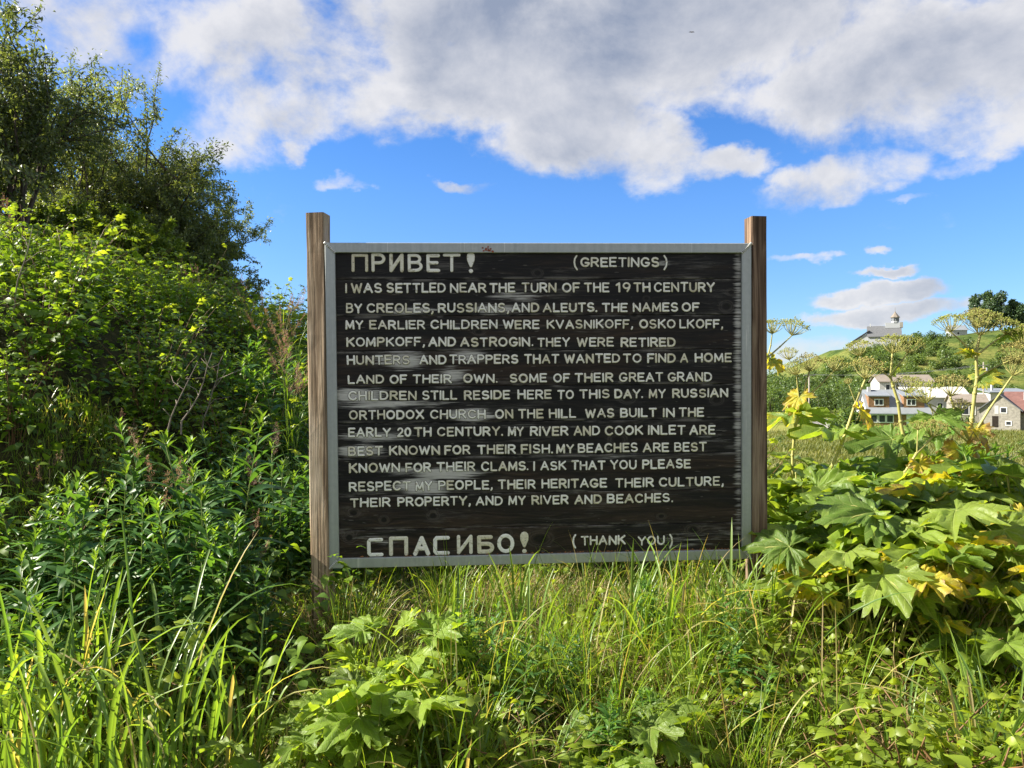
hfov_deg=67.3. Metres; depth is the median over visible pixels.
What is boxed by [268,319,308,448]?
reed grass
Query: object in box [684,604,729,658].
grass tuft
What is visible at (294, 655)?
bank undergrowth
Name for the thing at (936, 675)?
raspberry plant
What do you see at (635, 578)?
grass tuft
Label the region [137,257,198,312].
wild rose bush
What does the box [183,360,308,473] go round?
wild rose bush
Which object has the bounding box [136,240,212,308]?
willow tree
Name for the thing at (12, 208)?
wild rose bush
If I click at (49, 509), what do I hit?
fireweed
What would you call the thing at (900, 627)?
raspberry plant
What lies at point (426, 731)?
grass tuft
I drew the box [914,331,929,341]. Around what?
hillside shrub
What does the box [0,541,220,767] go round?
grass tuft
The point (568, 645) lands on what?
grass tuft
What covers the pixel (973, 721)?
grass tuft
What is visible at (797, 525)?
cow parsnip
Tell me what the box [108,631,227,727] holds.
raspberry plant
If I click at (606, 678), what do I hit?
raspberry plant
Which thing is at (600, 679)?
grass tuft
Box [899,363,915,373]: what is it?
hillside shrub
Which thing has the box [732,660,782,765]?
fireweed
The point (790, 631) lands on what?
grass tuft
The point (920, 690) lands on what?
raspberry plant
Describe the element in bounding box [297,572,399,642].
grass tuft
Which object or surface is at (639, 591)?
fireweed
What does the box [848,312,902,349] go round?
hilltop church
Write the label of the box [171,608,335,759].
grass tuft
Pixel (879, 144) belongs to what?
sky
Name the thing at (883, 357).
hillside shrub
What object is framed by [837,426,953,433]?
lawn
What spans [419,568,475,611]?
grass tuft
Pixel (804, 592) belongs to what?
cow parsnip
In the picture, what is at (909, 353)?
hillside shrub
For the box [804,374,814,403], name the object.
utility pole
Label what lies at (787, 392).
valley tree
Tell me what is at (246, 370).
fireweed
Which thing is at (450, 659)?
grass tuft
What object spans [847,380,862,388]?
hillside shrub
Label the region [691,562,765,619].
grass tuft
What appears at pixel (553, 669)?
raspberry plant
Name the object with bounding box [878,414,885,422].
window
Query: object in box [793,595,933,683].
grass tuft
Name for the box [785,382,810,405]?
valley tree
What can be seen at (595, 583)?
grass tuft
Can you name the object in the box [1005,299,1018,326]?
hilltop tree
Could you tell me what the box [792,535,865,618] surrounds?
cow parsnip
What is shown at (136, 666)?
grass tuft
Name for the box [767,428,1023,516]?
marsh grass
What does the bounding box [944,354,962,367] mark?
hillside shrub
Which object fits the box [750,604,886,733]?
raspberry plant
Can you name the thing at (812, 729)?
raspberry plant
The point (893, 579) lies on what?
cow parsnip
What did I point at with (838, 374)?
hillside shrub
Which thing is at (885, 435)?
cow parsnip
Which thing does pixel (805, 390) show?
valley tree
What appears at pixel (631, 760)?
plant
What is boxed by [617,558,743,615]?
grass tuft
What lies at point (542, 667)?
grass tuft
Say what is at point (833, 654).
grass tuft
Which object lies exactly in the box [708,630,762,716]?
fireweed
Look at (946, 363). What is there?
hillside shrub
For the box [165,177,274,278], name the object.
willow tree
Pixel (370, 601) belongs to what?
grass tuft
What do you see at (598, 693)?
raspberry plant
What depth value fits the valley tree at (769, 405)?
134.93 m
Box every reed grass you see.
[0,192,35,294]
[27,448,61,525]
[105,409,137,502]
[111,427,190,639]
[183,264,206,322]
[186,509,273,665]
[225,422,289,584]
[236,276,265,358]
[244,293,305,377]
[246,291,305,433]
[255,329,308,520]
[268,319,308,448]
[268,349,308,475]
[276,311,307,427]
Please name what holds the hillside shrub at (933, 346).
on the ground at (986, 355)
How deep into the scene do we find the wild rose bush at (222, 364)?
6.04 m
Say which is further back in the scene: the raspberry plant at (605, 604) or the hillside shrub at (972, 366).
the hillside shrub at (972, 366)
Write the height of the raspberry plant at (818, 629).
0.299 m
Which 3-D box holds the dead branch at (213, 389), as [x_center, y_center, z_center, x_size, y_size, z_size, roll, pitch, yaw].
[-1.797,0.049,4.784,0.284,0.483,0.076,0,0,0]
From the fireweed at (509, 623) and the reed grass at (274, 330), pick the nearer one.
the fireweed at (509, 623)
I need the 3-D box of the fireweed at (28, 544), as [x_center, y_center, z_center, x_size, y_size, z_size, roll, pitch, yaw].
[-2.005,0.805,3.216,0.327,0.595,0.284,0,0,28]
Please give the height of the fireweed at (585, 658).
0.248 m
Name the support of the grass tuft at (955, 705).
on the ground at (986, 355)
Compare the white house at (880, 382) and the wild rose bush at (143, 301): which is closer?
the wild rose bush at (143, 301)
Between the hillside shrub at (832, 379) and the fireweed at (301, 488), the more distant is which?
the hillside shrub at (832, 379)
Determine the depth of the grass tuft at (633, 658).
2.95 m
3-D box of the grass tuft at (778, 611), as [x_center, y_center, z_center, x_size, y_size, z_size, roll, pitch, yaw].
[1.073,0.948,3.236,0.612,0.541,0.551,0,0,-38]
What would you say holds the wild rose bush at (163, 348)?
on the ground at (986, 355)
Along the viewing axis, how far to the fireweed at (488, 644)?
3.07 m
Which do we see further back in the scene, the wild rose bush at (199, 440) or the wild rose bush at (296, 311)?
the wild rose bush at (296, 311)
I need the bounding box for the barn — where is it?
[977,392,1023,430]
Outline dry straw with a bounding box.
[28,562,1023,767]
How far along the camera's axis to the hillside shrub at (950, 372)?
227.50 m
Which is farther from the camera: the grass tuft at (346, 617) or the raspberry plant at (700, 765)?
the grass tuft at (346, 617)
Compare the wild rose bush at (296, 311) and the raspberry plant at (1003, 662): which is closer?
the raspberry plant at (1003, 662)
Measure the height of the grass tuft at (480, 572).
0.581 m
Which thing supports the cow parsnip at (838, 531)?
on the ground at (986, 355)
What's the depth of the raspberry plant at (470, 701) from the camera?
2.37 m
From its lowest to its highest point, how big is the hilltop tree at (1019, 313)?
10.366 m
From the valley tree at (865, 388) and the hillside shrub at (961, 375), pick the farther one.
the hillside shrub at (961, 375)
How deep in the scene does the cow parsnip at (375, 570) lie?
4.23 m
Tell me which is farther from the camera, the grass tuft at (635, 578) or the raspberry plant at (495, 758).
the grass tuft at (635, 578)
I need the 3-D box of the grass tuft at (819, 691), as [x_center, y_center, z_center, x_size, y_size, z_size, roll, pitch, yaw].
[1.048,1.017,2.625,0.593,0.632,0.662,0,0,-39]
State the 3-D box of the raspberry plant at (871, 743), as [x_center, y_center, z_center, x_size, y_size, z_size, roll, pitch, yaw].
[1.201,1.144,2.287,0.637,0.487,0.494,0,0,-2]
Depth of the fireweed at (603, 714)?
2.54 m
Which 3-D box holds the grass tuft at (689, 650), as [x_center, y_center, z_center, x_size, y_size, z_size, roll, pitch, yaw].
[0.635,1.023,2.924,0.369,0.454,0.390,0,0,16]
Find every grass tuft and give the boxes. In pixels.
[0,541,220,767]
[0,545,158,747]
[0,577,180,767]
[0,593,220,767]
[0,597,163,767]
[0,606,164,767]
[0,611,90,767]
[0,613,203,767]
[0,644,109,767]
[0,665,188,767]
[1,499,306,767]
[80,611,220,767]
[105,613,334,767]
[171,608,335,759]
[265,642,524,767]
[290,570,426,686]
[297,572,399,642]
[303,557,421,647]
[307,569,403,651]
[322,752,415,767]
[328,636,402,669]
[333,665,491,767]
[344,583,400,630]
[350,562,535,686]
[357,619,559,767]
[366,684,563,767]
[367,538,494,618]
[377,613,509,693]
[388,542,538,628]
[388,565,497,615]
[396,568,488,613]
[407,598,547,701]
[413,710,484,767]
[415,679,516,767]
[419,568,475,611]
[419,575,573,726]
[431,672,575,767]
[439,564,513,629]
[441,634,560,704]
[441,691,597,767]
[444,709,562,767]
[454,602,611,737]
[455,550,583,690]
[466,586,634,710]
[476,525,554,633]
[489,593,583,665]
[491,633,576,707]
[493,577,553,623]
[498,591,609,673]
[503,571,671,691]
[503,631,631,724]
[506,641,568,703]
[507,619,718,761]
[515,542,663,656]
[523,576,576,635]
[530,582,626,644]
[532,537,637,639]
[532,715,607,767]
[542,555,695,671]
[545,686,666,748]
[556,607,697,744]
[561,539,665,631]
[564,601,687,707]
[566,643,790,767]
[584,538,675,671]
[584,645,843,767]
[585,562,692,615]
[589,644,743,767]
[593,555,710,680]
[595,546,683,611]
[599,552,697,634]
[602,539,778,681]
[602,566,692,653]
[607,576,750,697]
[616,532,759,646]
[616,692,666,766]
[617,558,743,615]
[622,582,801,690]
[628,604,725,707]
[630,643,824,767]
[640,633,730,704]
[652,535,837,681]
[653,545,745,632]
[656,587,733,647]
[662,719,793,767]
[672,521,776,652]
[673,545,792,647]
[673,561,776,650]
[681,548,911,684]
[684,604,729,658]
[684,696,810,767]
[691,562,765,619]
[691,692,805,767]
[697,558,851,648]
[697,616,759,660]
[711,610,775,672]
[722,666,835,767]
[732,598,936,766]
[757,601,901,685]
[764,595,868,656]
[778,613,887,695]
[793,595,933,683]
[795,663,977,767]
[807,608,956,683]
[830,620,1023,766]
[832,626,973,736]
[856,629,1023,767]
[858,606,888,634]
[887,572,1013,658]
[887,675,1013,751]
[891,616,1020,713]
[895,678,1023,754]
[947,637,1019,749]
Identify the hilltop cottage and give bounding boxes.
[944,325,967,335]
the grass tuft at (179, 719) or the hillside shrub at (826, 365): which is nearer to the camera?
the grass tuft at (179, 719)
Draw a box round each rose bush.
[0,199,79,294]
[0,206,31,259]
[0,214,128,328]
[0,219,15,280]
[0,249,127,379]
[0,348,64,447]
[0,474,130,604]
[2,226,75,288]
[13,233,87,293]
[24,205,139,302]
[25,192,108,256]
[45,219,141,305]
[67,224,149,312]
[83,324,205,434]
[83,423,164,527]
[99,235,175,312]
[99,260,180,337]
[107,297,219,404]
[122,257,181,313]
[131,253,215,328]
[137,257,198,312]
[145,261,220,317]
[149,243,250,320]
[171,387,299,487]
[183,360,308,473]
[191,335,283,406]
[193,265,256,326]
[200,275,250,324]
[203,277,250,323]
[209,287,281,365]
[210,287,252,325]
[224,296,296,357]
[230,339,308,424]
[243,289,307,360]
[254,277,306,323]
[254,294,296,333]
[256,329,308,408]
[267,449,308,555]
[271,299,306,347]
[285,500,357,580]
[413,566,459,578]
[493,564,540,573]
[545,563,584,571]
[589,562,648,580]
[699,438,777,574]
[727,448,796,568]
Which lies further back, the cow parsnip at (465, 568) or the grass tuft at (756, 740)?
the cow parsnip at (465, 568)
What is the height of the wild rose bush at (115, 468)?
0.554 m
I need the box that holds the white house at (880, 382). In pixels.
[868,375,968,414]
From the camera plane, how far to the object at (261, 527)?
4.00 m
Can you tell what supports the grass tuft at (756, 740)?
on the ground at (986, 355)
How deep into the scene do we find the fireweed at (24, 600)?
2.61 m
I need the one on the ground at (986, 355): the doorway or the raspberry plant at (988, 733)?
the raspberry plant at (988, 733)
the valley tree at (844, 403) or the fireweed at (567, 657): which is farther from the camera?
the valley tree at (844, 403)
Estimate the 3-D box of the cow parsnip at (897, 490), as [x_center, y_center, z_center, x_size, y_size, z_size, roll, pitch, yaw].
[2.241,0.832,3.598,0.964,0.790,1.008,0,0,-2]
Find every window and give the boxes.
[870,414,877,422]
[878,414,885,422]
[885,384,889,389]
[886,415,893,422]
[956,406,975,414]
[1000,407,1006,412]
[1005,421,1011,425]
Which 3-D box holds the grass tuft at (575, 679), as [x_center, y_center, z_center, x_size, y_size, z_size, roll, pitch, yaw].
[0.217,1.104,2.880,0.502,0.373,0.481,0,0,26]
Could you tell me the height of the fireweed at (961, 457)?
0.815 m
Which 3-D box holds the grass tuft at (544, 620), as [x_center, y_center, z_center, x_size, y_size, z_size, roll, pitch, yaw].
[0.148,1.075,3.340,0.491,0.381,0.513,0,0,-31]
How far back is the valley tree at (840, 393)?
172.12 m
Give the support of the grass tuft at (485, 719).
on the ground at (986, 355)
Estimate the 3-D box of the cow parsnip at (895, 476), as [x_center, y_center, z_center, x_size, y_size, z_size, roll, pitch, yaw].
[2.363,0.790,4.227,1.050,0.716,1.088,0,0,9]
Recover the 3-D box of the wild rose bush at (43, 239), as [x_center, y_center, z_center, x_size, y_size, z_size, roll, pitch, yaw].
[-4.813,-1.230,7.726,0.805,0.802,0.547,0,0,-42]
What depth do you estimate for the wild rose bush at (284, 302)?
9.57 m
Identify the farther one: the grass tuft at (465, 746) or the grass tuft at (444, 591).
the grass tuft at (444, 591)
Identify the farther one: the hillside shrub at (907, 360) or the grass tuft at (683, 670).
the hillside shrub at (907, 360)
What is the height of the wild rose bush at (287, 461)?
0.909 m
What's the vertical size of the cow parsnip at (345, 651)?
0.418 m
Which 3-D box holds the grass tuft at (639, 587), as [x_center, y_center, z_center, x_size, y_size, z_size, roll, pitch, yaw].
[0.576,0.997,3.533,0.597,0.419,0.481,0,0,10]
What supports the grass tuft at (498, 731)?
on the ground at (986, 355)
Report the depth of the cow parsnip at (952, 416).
4.18 m
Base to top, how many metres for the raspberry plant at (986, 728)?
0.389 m
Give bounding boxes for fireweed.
[0,474,82,612]
[0,505,75,627]
[0,526,67,689]
[0,573,86,767]
[0,587,26,676]
[12,470,117,651]
[39,472,134,647]
[54,481,96,554]
[60,526,143,692]
[67,598,122,701]
[90,443,164,612]
[98,416,222,606]
[102,454,156,532]
[106,494,180,644]
[128,409,294,659]
[133,498,259,691]
[139,460,247,653]
[149,449,211,558]
[179,508,258,678]
[182,488,256,609]
[189,510,282,672]
[190,418,268,534]
[193,452,253,596]
[207,351,247,434]
[216,433,280,549]
[224,351,284,465]
[231,564,295,685]
[233,328,275,410]
[237,437,310,605]
[242,367,308,506]
[242,473,310,589]
[253,345,302,458]
[267,374,309,483]
[269,336,295,396]
[270,440,338,581]
[281,349,308,447]
[445,599,489,694]
[452,595,511,694]
[470,613,513,679]
[473,603,487,642]
[477,617,550,737]
[491,602,526,673]
[537,623,596,716]
[576,638,602,689]
[582,677,632,767]
[591,695,626,759]
[622,685,661,758]
[629,572,673,651]
[633,582,649,643]
[702,587,753,680]
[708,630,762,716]
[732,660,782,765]
[769,497,790,573]
[856,470,879,480]
[864,453,882,475]
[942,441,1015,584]
[951,450,988,481]
[977,435,1015,510]
[992,444,1020,511]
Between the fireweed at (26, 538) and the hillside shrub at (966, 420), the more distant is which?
the hillside shrub at (966, 420)
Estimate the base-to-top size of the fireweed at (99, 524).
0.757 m
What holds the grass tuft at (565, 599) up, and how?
on the ground at (986, 355)
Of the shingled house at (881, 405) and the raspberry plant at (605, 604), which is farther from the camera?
the shingled house at (881, 405)
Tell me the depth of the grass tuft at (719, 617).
3.15 m
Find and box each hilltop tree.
[967,293,985,332]
[979,289,998,330]
[983,299,1006,330]
[992,290,1017,329]
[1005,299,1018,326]
[1012,302,1023,324]
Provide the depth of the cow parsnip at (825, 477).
4.03 m
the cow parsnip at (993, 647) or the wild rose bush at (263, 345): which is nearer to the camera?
the cow parsnip at (993, 647)
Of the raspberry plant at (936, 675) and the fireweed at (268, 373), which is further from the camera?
the fireweed at (268, 373)
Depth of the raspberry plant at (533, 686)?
2.68 m
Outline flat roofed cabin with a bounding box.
[977,385,1023,400]
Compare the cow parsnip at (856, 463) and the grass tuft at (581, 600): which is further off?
the cow parsnip at (856, 463)
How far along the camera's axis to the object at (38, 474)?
3.71 m
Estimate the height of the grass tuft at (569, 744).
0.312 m
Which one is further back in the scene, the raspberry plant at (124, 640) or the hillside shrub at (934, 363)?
the hillside shrub at (934, 363)
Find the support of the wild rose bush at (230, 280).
on the ground at (986, 355)
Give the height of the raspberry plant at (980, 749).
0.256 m
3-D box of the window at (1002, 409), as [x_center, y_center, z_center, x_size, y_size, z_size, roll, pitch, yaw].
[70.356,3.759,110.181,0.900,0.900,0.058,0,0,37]
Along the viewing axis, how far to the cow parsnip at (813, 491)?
3.82 m
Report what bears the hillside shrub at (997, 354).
on the ground at (986, 355)
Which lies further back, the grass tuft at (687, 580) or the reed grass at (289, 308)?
the reed grass at (289, 308)
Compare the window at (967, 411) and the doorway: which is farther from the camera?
the window at (967, 411)
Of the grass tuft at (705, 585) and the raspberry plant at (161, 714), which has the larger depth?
the grass tuft at (705, 585)
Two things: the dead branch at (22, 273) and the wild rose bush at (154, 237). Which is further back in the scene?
the wild rose bush at (154, 237)
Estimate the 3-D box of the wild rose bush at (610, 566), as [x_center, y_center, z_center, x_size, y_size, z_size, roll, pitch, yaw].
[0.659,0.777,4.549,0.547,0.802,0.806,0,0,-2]
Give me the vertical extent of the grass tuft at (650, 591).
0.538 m
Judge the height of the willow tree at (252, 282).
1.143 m
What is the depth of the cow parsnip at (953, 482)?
3.83 m
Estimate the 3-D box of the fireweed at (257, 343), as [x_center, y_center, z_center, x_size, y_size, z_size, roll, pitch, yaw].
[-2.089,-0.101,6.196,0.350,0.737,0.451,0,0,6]
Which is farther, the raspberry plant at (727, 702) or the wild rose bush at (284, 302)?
the wild rose bush at (284, 302)
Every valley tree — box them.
[767,368,783,386]
[767,373,784,392]
[767,378,786,411]
[767,386,784,413]
[770,374,789,390]
[773,385,785,411]
[777,376,796,411]
[782,386,793,406]
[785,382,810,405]
[789,375,803,391]
[798,381,815,402]
[810,383,831,406]
[810,390,828,407]
[818,385,839,411]
[829,379,843,411]
[831,386,852,409]
[837,395,853,413]
[838,383,855,403]
[846,391,857,409]
[849,383,869,396]
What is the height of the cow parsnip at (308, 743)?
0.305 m
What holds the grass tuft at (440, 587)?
on the ground at (986, 355)
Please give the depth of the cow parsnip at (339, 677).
2.49 m
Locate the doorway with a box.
[992,416,997,426]
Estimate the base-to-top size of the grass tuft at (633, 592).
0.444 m
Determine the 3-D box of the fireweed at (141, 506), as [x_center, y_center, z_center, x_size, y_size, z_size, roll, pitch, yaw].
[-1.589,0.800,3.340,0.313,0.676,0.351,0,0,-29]
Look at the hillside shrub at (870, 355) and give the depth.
252.03 m
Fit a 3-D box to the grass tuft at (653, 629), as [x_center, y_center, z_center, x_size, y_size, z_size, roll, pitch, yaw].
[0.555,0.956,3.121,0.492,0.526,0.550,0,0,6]
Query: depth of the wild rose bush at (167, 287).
7.27 m
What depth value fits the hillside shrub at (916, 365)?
239.42 m
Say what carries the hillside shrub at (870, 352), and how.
on the ground at (986, 355)
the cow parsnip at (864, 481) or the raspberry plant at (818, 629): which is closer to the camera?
the raspberry plant at (818, 629)
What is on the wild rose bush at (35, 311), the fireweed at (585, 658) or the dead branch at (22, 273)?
the dead branch at (22, 273)
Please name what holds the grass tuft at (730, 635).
on the ground at (986, 355)
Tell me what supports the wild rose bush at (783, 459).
on the ground at (986, 355)
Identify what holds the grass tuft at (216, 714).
on the ground at (986, 355)
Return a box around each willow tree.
[0,0,166,254]
[0,45,149,222]
[5,64,163,215]
[15,75,237,249]
[49,46,232,243]
[72,160,241,280]
[77,201,188,311]
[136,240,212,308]
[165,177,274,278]
[182,222,248,288]
[216,269,269,317]
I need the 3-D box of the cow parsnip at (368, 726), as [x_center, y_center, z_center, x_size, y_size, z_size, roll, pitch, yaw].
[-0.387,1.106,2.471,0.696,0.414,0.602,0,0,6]
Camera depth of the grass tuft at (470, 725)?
2.48 m
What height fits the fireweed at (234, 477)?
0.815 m
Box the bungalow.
[944,394,988,422]
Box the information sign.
[306,212,767,630]
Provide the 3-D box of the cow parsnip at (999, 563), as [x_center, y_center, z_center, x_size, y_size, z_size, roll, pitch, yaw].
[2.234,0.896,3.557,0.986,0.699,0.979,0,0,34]
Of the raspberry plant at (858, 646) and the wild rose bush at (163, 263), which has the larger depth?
the wild rose bush at (163, 263)
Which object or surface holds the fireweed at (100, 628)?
on the ground at (986, 355)
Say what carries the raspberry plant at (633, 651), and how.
on the ground at (986, 355)
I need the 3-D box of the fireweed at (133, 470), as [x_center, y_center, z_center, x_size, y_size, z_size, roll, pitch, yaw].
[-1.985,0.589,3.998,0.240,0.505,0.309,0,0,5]
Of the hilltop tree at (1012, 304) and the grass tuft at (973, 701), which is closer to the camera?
the grass tuft at (973, 701)
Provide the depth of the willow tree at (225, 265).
12.90 m
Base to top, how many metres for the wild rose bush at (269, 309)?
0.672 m
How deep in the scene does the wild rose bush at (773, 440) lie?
4.35 m
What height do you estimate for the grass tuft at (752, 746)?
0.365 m
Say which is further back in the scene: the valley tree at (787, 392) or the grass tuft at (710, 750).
the valley tree at (787, 392)
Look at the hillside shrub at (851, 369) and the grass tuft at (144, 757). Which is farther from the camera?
the hillside shrub at (851, 369)
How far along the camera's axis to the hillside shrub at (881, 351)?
255.84 m
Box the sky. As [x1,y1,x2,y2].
[0,0,1023,375]
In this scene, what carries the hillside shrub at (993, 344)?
on the ground at (986, 355)
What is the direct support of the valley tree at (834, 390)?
on the ground at (986, 355)
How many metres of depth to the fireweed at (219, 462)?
4.38 m
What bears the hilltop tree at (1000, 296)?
on the ground at (986, 355)
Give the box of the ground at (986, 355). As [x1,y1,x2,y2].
[0,295,1023,767]
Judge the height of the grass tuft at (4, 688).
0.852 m
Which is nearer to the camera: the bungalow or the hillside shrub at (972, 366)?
the bungalow
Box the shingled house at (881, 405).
[856,387,931,425]
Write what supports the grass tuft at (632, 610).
on the ground at (986, 355)
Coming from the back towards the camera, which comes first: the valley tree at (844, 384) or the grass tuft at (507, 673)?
the valley tree at (844, 384)
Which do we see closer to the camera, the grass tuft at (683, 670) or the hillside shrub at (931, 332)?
the grass tuft at (683, 670)
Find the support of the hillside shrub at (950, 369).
on the ground at (986, 355)
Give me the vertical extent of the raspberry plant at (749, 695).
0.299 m
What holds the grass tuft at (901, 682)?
on the ground at (986, 355)
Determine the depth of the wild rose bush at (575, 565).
4.69 m
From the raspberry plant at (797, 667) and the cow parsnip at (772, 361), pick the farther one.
the cow parsnip at (772, 361)
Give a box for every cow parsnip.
[196,708,368,767]
[272,709,439,767]
[289,663,502,767]
[316,653,471,766]
[322,607,474,705]
[341,567,396,600]
[438,565,488,580]
[521,563,574,581]
[557,691,714,767]
[732,523,960,655]
[738,485,888,582]
[740,516,812,599]
[748,505,967,627]
[760,550,921,648]
[767,316,810,374]
[767,346,848,478]
[767,451,880,512]
[767,466,886,591]
[767,475,1020,611]
[767,477,812,574]
[767,477,817,577]
[767,478,950,609]
[782,494,987,622]
[784,479,1014,626]
[785,355,888,469]
[789,561,981,679]
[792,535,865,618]
[806,470,970,568]
[813,482,1023,635]
[824,487,1023,580]
[831,514,1023,680]
[834,528,1023,656]
[838,333,934,458]
[857,461,1023,528]
[874,422,906,434]
[874,471,1023,626]
[877,443,1016,575]
[889,470,1023,611]
[891,373,990,488]
[896,449,1023,577]
[903,419,952,479]
[931,307,1023,423]
[957,323,1023,443]
[962,554,1006,625]
[963,564,1023,632]
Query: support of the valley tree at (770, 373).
on the ground at (986, 355)
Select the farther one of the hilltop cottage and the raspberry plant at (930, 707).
the hilltop cottage
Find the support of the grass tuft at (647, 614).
on the ground at (986, 355)
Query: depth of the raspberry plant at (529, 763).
2.39 m
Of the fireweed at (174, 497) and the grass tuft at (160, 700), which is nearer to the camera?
the grass tuft at (160, 700)
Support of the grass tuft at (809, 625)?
on the ground at (986, 355)
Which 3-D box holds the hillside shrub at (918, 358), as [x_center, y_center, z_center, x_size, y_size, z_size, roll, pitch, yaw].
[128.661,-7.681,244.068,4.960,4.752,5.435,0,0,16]
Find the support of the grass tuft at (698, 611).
on the ground at (986, 355)
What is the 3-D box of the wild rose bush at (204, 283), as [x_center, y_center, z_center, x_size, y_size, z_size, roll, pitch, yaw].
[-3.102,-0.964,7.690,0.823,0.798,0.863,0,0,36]
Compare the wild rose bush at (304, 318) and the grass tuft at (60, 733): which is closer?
the grass tuft at (60, 733)
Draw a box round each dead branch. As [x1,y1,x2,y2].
[1,226,50,319]
[160,362,197,447]
[180,353,211,433]
[201,353,244,430]
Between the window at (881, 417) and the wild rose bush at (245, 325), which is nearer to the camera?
the wild rose bush at (245, 325)
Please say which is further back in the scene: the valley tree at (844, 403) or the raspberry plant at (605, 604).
the valley tree at (844, 403)
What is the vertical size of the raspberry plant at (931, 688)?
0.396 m
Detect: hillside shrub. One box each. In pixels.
[806,369,819,378]
[813,376,825,385]
[819,373,829,380]
[823,363,835,373]
[826,377,841,386]
[826,413,846,426]
[829,405,859,425]
[830,365,848,377]
[834,362,848,372]
[834,368,850,377]
[840,407,871,424]
[844,372,859,381]
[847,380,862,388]
[849,348,864,357]
[849,362,863,371]
[850,382,866,390]
[859,370,872,382]
[864,349,874,355]
[866,352,877,360]
[871,342,878,352]
[873,347,887,356]
[873,355,884,363]
[875,353,888,363]
[877,360,894,373]
[882,350,899,360]
[893,359,902,366]
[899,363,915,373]
[903,346,916,355]
[904,355,915,363]
[907,361,918,368]
[907,366,922,374]
[911,353,926,364]
[912,343,928,354]
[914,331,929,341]
[919,335,931,342]
[921,367,936,376]
[922,347,936,356]
[923,330,937,340]
[927,359,942,368]
[928,342,938,349]
[930,334,942,341]
[932,337,948,347]
[933,355,954,369]
[936,346,955,358]
[936,375,953,386]
[942,331,951,338]
[943,368,960,376]
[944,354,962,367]
[945,366,963,375]
[955,371,968,382]
[958,337,974,348]
[963,416,977,424]
[969,361,988,370]
[987,358,1001,367]
[988,337,1001,346]
[994,350,1013,361]
[994,355,1008,363]
[1006,384,1018,387]
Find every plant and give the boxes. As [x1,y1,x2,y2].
[0,619,262,767]
[0,636,145,741]
[15,673,208,767]
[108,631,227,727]
[358,631,517,764]
[394,670,509,767]
[397,606,546,678]
[405,721,500,767]
[406,616,545,684]
[421,677,599,767]
[459,669,525,724]
[474,624,548,658]
[481,666,589,754]
[481,710,540,767]
[492,622,602,671]
[498,725,609,767]
[506,649,580,734]
[510,704,627,767]
[529,611,682,722]
[542,704,624,759]
[546,657,635,711]
[553,729,657,767]
[572,607,640,650]
[575,656,645,713]
[578,578,700,655]
[587,576,694,663]
[619,663,756,767]
[628,745,753,767]
[637,597,724,630]
[638,602,721,672]
[642,648,730,711]
[658,591,775,688]
[665,693,764,767]
[671,638,776,731]
[671,662,838,765]
[678,594,841,692]
[682,569,828,652]
[693,638,847,736]
[738,644,895,743]
[747,666,1015,767]
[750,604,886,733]
[753,624,873,698]
[769,710,913,767]
[798,629,882,703]
[798,680,1000,767]
[804,619,895,677]
[808,654,1008,752]
[812,745,868,767]
[817,699,985,767]
[821,676,983,767]
[829,619,1007,713]
[832,608,929,677]
[842,692,1023,767]
[850,674,1023,767]
[866,589,1021,705]
[875,641,1023,756]
[887,705,1002,767]
[891,698,1023,766]
[891,727,996,767]
[892,720,1023,767]
[897,603,1023,693]
[903,670,1018,749]
[908,603,1012,683]
[916,653,1021,720]
[939,719,1014,767]
[943,683,1023,765]
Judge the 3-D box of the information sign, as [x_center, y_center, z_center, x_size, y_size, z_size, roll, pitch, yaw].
[0.140,0.430,3.656,2.168,2.460,0.132,-1,1,-3]
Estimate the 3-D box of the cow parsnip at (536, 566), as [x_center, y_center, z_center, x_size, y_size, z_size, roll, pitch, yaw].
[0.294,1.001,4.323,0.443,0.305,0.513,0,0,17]
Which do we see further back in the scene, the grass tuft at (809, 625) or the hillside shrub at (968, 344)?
the hillside shrub at (968, 344)
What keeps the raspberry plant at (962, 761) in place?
on the ground at (986, 355)
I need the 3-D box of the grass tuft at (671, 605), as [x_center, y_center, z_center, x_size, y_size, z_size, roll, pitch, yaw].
[0.491,0.913,3.071,0.753,0.598,0.822,0,0,-30]
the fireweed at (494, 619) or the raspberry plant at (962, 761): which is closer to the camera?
the raspberry plant at (962, 761)
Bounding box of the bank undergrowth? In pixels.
[0,234,385,760]
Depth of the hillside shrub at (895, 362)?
242.67 m
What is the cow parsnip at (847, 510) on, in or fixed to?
on the ground at (986, 355)
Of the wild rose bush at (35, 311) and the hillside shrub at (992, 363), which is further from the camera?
the hillside shrub at (992, 363)
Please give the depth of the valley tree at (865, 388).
171.13 m
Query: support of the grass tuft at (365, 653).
on the ground at (986, 355)
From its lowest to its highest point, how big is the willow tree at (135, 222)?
1.433 m
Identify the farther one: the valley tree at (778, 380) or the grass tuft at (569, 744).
the valley tree at (778, 380)
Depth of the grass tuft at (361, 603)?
3.41 m
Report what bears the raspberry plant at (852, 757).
on the ground at (986, 355)
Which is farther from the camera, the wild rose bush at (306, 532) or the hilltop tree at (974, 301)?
the hilltop tree at (974, 301)
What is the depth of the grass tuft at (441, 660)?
2.78 m

